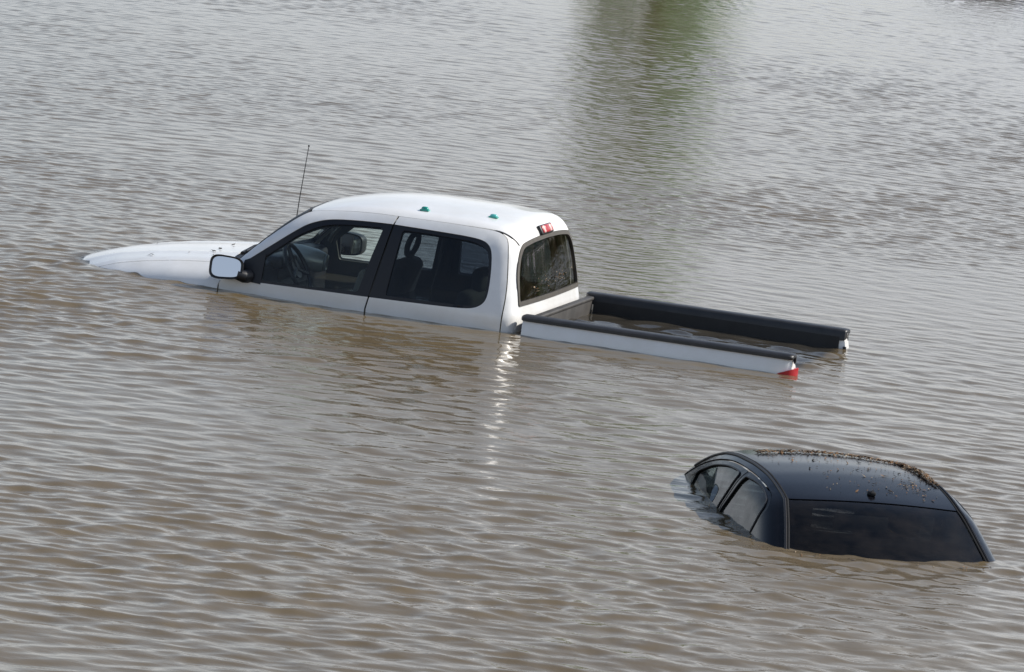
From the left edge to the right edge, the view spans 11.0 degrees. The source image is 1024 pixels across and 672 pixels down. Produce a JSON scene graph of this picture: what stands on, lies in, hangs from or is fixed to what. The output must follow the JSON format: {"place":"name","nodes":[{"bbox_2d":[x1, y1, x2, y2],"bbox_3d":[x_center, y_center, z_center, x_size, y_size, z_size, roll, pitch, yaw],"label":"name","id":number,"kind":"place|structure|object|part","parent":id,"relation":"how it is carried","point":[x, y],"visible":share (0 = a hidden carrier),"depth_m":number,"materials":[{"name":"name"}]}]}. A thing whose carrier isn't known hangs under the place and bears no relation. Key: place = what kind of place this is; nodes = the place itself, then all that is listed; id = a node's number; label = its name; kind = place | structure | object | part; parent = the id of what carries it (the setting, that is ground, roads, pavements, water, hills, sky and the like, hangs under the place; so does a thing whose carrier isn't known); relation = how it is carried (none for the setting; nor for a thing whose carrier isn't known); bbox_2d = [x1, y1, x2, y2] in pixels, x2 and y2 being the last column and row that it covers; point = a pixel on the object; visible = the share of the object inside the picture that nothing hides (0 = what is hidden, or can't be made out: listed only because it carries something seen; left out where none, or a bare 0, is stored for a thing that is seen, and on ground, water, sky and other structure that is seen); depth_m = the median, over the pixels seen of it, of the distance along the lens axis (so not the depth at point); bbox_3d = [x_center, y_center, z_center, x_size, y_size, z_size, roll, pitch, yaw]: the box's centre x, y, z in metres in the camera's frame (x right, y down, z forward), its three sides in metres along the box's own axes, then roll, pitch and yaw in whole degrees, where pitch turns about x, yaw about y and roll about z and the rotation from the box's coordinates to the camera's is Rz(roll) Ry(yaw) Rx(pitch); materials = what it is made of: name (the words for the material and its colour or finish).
{"place":"outdoors","nodes":[
{"label":"outdoors","id":0,"kind":"place"},
{"bbox_2d":[0,0,1023,671],"bbox_3d":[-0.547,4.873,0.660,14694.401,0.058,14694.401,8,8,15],"label":"water","id":1,"kind":"structure","parent":0,"point":[198,478],"depth_m":36.41,"materials":[{"name":"brown liquid"}]},
{"bbox_2d":[77,145,849,375],"bbox_3d":[-0.448,-0.435,38.304,5.604,1.437,2.218,8,8,15],"label":"pickup truck","id":2,"kind":"object","parent":1,"relation":"in","point":[457,261],"visible":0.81,"depth_m":37.66,"materials":[{"name":"white paint"}]},
{"bbox_3d":[-1.466,-0.365,37.734,1.200,1.126,0.276,8,8,15],"label":"front door","id":3,"kind":"part","parent":2,"relation":"part of","materials":[{"name":"white paint"}]},
{"bbox_3d":[-1.028,-0.525,39.278,1.200,1.126,0.276,8,8,15],"label":"front door","id":4,"kind":"part","parent":2,"relation":"part of","materials":[{"name":"white paint"}]},
{"bbox_3d":[-0.515,-0.223,37.463,0.986,1.129,0.245,8,8,15],"label":"rear door","id":5,"kind":"part","parent":2,"relation":"part of","materials":[{"name":"white paint"}]},
{"bbox_3d":[-0.069,-0.386,39.037,0.986,1.129,0.245,8,8,15],"label":"rear door","id":6,"kind":"part","parent":2,"relation":"part of","materials":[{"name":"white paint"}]},
{"bbox_3d":[0.255,-0.507,38.074,0.122,0.455,1.595,8,8,15],"label":"rear window","id":7,"kind":"part","parent":2,"relation":"part of","materials":[{"name":"glass"}]},
{"bbox_2d":[685,449,995,562],"bbox_3d":[1.965,1.141,30.385,1.423,0.660,3.608,5,8,-14],"label":"sedan","id":8,"kind":"object","parent":1,"relation":"in","point":[797,505],"visible":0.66,"depth_m":30.11,"materials":[{"name":"black paint"}]},
{"bbox_3d":[1.120,0.961,31.262,0.154,0.593,1.294,5,8,-14],"label":"front door","id":9,"kind":"part","parent":8,"relation":"part of","materials":[{"name":"black paint"}]},
{"bbox_3d":[1.314,1.101,30.389,0.157,0.594,0.766,5,8,-14],"label":"rear door","id":10,"kind":"part","parent":8,"relation":"part of","materials":[{"name":"black paint"}]},
{"bbox_2d":[753,448,939,500],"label":"leaf litter","id":11,"kind":"object","parent":8,"relation":"on","point":[915,469],"visible":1,"depth_m":31.09,"materials":[{"name":"brown plant"}]},
{"bbox_3d":[2.116,1.247,29.721,1.304,0.485,0.928,5,8,-14],"label":"rear window","id":12,"kind":"part","parent":8,"relation":"part of","materials":[{"name":"black glass"}]},
{"bbox_3d":[2.541,1.198,30.685,0.157,0.594,0.766,5,8,-14],"label":"rear door","id":13,"kind":"part","parent":8,"relation":"part of","materials":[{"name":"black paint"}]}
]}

